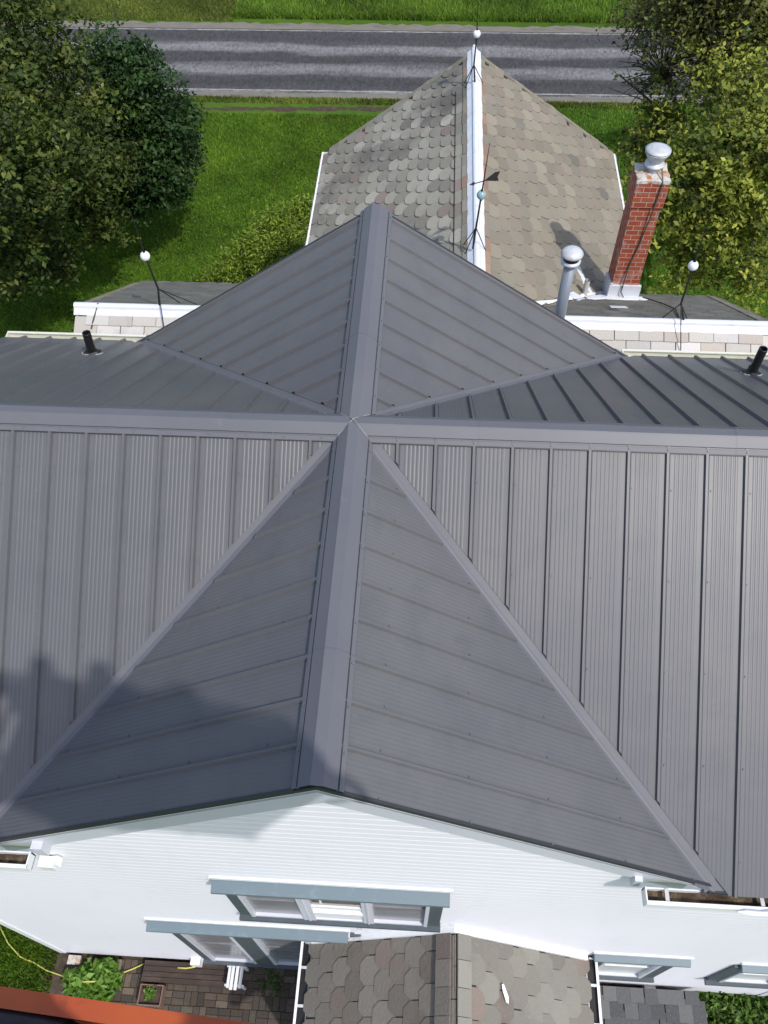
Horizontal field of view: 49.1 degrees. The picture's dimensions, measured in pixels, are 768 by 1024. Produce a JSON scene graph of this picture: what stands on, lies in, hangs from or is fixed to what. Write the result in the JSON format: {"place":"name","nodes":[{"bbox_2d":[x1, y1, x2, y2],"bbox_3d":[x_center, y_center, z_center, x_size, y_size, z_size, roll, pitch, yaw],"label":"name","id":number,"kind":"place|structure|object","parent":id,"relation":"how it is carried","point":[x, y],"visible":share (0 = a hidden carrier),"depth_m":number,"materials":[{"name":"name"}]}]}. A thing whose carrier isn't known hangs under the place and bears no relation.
{"place":"outdoors","nodes":[
{"label":"outdoors","id":0,"kind":"place"},
{"bbox_2d":[41,951,297,1023],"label":"paved patio","id":1,"kind":"structure","parent":0,"point":[221,1002],"depth_m":14.40,"materials":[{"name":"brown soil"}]},
{"bbox_2d":[67,955,82,964],"bbox_3d":[-5.413,7.842,14.724,0.216,0.090,0.144,2,54,2],"label":"stepping stone","id":2,"kind":"object","parent":1,"relation":"on","point":[74,959],"visible":1,"depth_m":14.69,"materials":[{"name":"white stone"}]},
{"bbox_2d":[60,956,123,1001],"bbox_3d":[-5.015,8.094,14.311,1.064,0.594,1.095,2,54,2],"label":"leafy bush","id":3,"kind":"object","parent":1,"relation":"on","point":[105,969],"visible":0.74,"depth_m":14.31,"materials":[{"name":"green plant"}]},
{"bbox_2d":[117,959,122,972],"bbox_3d":[-4.608,7.912,14.645,0.072,0.094,0.209,2,54,2],"label":"loose paver","id":4,"kind":"object","parent":1,"relation":"on","point":[120,965],"visible":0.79,"depth_m":14.64,"materials":[{"name":"grey stone"}]},
{"bbox_2d":[137,984,166,1007],"bbox_3d":[-3.949,8.229,14.312,0.396,0.234,0.317,2,54,2],"label":"planter box","id":5,"kind":"object","parent":1,"relation":"on","point":[157,1001],"visible":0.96,"depth_m":14.26,"materials":[{"name":"ceramic"}]},
{"bbox_2d":[143,983,162,1000],"bbox_3d":[-3.921,8.122,14.256,0.307,0.194,0.251,-8,55,-5],"label":"potted plant","id":6,"kind":"object","parent":5,"relation":"in","point":[149,992],"visible":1,"depth_m":14.22,"materials":[{"name":"green plant"}]},
{"bbox_2d":[141,960,231,987],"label":"board walkway","id":7,"kind":"structure","parent":1,"relation":"on","point":[168,972],"depth_m":14.44,"materials":[{"name":"brown wood"}]},
{"bbox_2d":[224,965,248,989],"bbox_3d":[-2.512,7.939,14.361,0.324,0.482,0.432,2,54,2],"label":"garden bench","id":8,"kind":"object","parent":1,"relation":"on","point":[229,985],"visible":0.79,"depth_m":14.17,"materials":[{"name":"white paint"}]},
{"bbox_2d":[256,968,282,998],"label":"patio weeds","id":9,"kind":"object","parent":1,"relation":"on","point":[274,979],"visible":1,"depth_m":14.47,"materials":[{"name":"green plant"}]},
{"bbox_2d":[200,106,388,111],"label":"dirt track","id":10,"kind":"structure","parent":0,"point":[320,108],"depth_m":31.00,"materials":[{"name":"soil"}]},
{"bbox_2d":[0,26,767,98],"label":"road","id":11,"kind":"structure","parent":0,"point":[412,61],"depth_m":33.04,"materials":[{"name":"grey asphalt"}]},
{"bbox_2d":[22,27,724,35],"bbox_3d":[1.462,-19.552,34.275,86.185,0.001,0.099,2,54,2],"label":"road edge line","id":12,"kind":"object","parent":11,"relation":"on","point":[355,31],"visible":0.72,"depth_m":34.38,"materials":[{"name":"white paint"}]},
{"bbox_2d":[54,87,711,96],"bbox_3d":[1.198,-15.742,31.553,86.185,0.001,0.117,2,54,2],"label":"road edge line","id":13,"kind":"object","parent":11,"relation":"on","point":[399,92],"visible":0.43,"depth_m":31.64,"materials":[{"name":"white paint"}]},
{"bbox_2d":[0,0,767,1023],"bbox_3d":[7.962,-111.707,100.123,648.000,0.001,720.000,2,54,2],"label":"ground","id":14,"kind":"structure","parent":0,"point":[368,114],"depth_m":28.30,"materials":[{"name":"green plant"}]},
{"bbox_2d":[0,926,143,982],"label":"garden hose","id":15,"kind":"object","parent":14,"relation":"on","point":[54,972],"visible":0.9,"depth_m":14.67,"materials":[{"name":"rubber"}]},
{"bbox_2d":[0,0,145,303],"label":"leafy tree","id":16,"kind":"object","parent":14,"relation":"on","point":[42,181],"visible":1,"depth_m":19.34,"materials":[{"name":"green plant"}]},
{"bbox_2d":[0,986,254,1023],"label":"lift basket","id":17,"kind":"object","parent":14,"relation":"on","point":[19,1006],"visible":1,"depth_m":1.39,"materials":[{"name":"metal"}]},
{"bbox_2d":[64,16,208,226],"bbox_3d":[-6.681,-10.049,23.604,3.705,6.727,4.566,2,54,2],"label":"dense tree","id":18,"kind":"object","parent":14,"relation":"on","point":[167,139],"visible":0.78,"depth_m":22.42,"materials":[{"name":"green plant"}]},
{"bbox_2d":[189,188,314,283],"bbox_3d":[-3.415,-7.957,24.787,3.461,2.122,4.355,21,57,15],"label":"lawn shrub","id":19,"kind":"object","parent":14,"relation":"on","point":[259,255],"visible":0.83,"depth_m":24.33,"materials":[{"name":"green plant"}]},
{"bbox_2d":[1,0,658,109],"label":"verge grass","id":20,"kind":"structure","parent":14,"relation":"on","point":[127,10],"depth_m":35.36,"materials":[{"name":"green plant"}]},
{"bbox_2d":[3,20,715,33],"bbox_3d":[1.479,-19.784,34.450,86.187,0.001,0.881,2,54,2],"label":"road shoulder","id":21,"kind":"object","parent":14,"relation":"on","point":[401,27],"visible":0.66,"depth_m":34.62},
{"bbox_2d":[1,88,728,103],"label":"road shoulder","id":22,"kind":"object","parent":14,"relation":"on","point":[402,96],"visible":0.44,"depth_m":31.48},
{"bbox_2d":[0,203,767,995],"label":"farmhouse","id":23,"kind":"object","parent":14,"relation":"on","point":[374,567],"visible":1,"depth_m":7.90,"materials":[{"name":"paint"}]},
{"bbox_2d":[177,966,194,968],"bbox_3d":[-3.373,7.825,14.464,0.355,0.053,0.052,-6,55,-3],"label":"garden hose","id":24,"kind":"object","parent":23,"relation":"hanging from","point":[185,967],"visible":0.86,"depth_m":14.46,"materials":[{"name":"yellow rubber"}]},
{"bbox_2d":[144,918,360,969],"bbox_3d":[-1.756,6.625,12.728,2.963,3.481,0.158,2,54,2],"label":"window","id":25,"kind":"structure","parent":23,"relation":"in","point":[218,943],"depth_m":12.09,"materials":[{"name":"white paint"}]},
{"bbox_2d":[208,876,452,932],"bbox_3d":[-0.570,4.603,9.783,2.624,1.987,0.158,2,54,2],"label":"window","id":26,"kind":"structure","parent":23,"relation":"in","point":[256,900],"depth_m":9.74,"materials":[{"name":"white paint"}]},
{"bbox_2d":[589,952,693,982],"bbox_3d":[3.586,6.670,12.310,1.357,1.879,0.115,2,54,2],"label":"window","id":27,"kind":"structure","parent":23,"relation":"in","point":[611,966],"depth_m":12.03,"materials":[{"name":"white paint"}]},
{"bbox_2d":[704,963,767,988],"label":"window","id":28,"kind":"structure","parent":23,"relation":"in","point":[745,975],"depth_m":12.56,"materials":[{"name":"blue paint"}]},
{"bbox_2d":[73,44,767,352],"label":"slate roofed wing","id":29,"kind":"structure","parent":14,"relation":"on","point":[565,231],"depth_m":15.10,"materials":[{"name":"grey stone"}]},
{"bbox_2d":[90,303,98,328],"bbox_3d":[-4.354,-3.014,12.766,0.040,0.253,0.472,17,57,13],"label":"conductor cable","id":30,"kind":"object","parent":29,"relation":"on","point":[94,317],"visible":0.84,"depth_m":12.72,"materials":[{"name":"grey metal"}]},
{"bbox_2d":[130,211,196,326],"bbox_3d":[-3.348,-3.375,12.213,0.626,1.848,0.876,22,58,16],"label":"lightning rod","id":31,"kind":"object","parent":29,"relation":"on","point":[144,255],"visible":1,"depth_m":12.34,"materials":[{"name":"metal"}]},
{"bbox_2d":[218,222,304,245],"bbox_3d":[-2.792,-6.472,19.379,0.014,2.532,5.223,-30,59,-19],"label":"overhead wire","id":32,"kind":"object","parent":29,"relation":"attached to","point":[256,241],"visible":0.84,"depth_m":20.12,"materials":[{"name":"metal"}]},
{"bbox_2d":[453,92,455,251],"bbox_3d":[1.243,-5.814,14.844,0.015,0.022,6.120,2,54,2],"label":"conductor cable","id":33,"kind":"object","parent":29,"relation":"on","point":[454,172],"visible":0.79,"depth_m":14.96,"materials":[{"name":"metal"}]},
{"bbox_2d":[464,7,483,87],"bbox_3d":[1.771,-8.755,16.017,0.512,1.601,0.325,2,54,2],"label":"lightning rod","id":34,"kind":"object","parent":29,"relation":"on","point":[476,33],"visible":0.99,"depth_m":15.98,"materials":[{"name":"metal"}]},
{"bbox_2d":[463,143,499,253],"bbox_3d":[1.444,-4.717,12.873,0.518,1.986,0.312,14,56,11],"label":"lightning rod","id":35,"kind":"object","parent":29,"relation":"on","point":[481,194],"visible":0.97,"depth_m":12.65,"materials":[{"name":"metal"}]},
{"bbox_2d":[642,297,678,317],"bbox_3d":[4.549,-3.316,13.569,0.224,0.919,1.530,-2,54,-1],"label":"conductor cable","id":36,"kind":"object","parent":29,"relation":"attached to","point":[663,304],"visible":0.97,"depth_m":13.89,"materials":[{"name":"metal"}]},
{"bbox_2d":[662,212,711,350],"bbox_3d":[4.321,-3.108,11.727,0.374,2.013,0.696,2,54,2],"label":"lightning rod","id":37,"kind":"object","parent":29,"relation":"on","point":[693,265],"visible":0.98,"depth_m":11.87,"materials":[{"name":"metal"}]},
{"bbox_2d":[293,924,602,1023],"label":"entry porch","id":38,"kind":"object","parent":14,"relation":"on","point":[453,974],"visible":0.91,"depth_m":10.97,"materials":[{"name":"stone"}]},
{"bbox_2d":[600,986,707,1023],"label":"cellar entrance","id":39,"kind":"object","parent":14,"relation":"on","point":[625,1005],"visible":0.84,"depth_m":13.67,"materials":[{"name":"stone"}]},
{"bbox_2d":[593,0,767,92],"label":"sparse tree","id":40,"kind":"object","parent":14,"relation":"on","point":[651,10],"visible":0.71,"depth_m":20.13,"materials":[{"name":"green plant"}]},
{"bbox_2d":[601,0,767,313],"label":"spring tree","id":41,"kind":"object","parent":14,"relation":"on","point":[722,183],"visible":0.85,"depth_m":18.82,"materials":[{"name":"green plant"}]},
{"bbox_2d":[697,991,767,1023],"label":"ground shrub","id":42,"kind":"object","parent":14,"relation":"on","point":[719,1009],"visible":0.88,"depth_m":14.03,"materials":[{"name":"green plant"}]},
{"bbox_2d":[230,0,723,22],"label":"verge grass","id":43,"kind":"structure","parent":0,"point":[567,11],"depth_m":35.00,"materials":[{"name":"green plant"}]}
]}

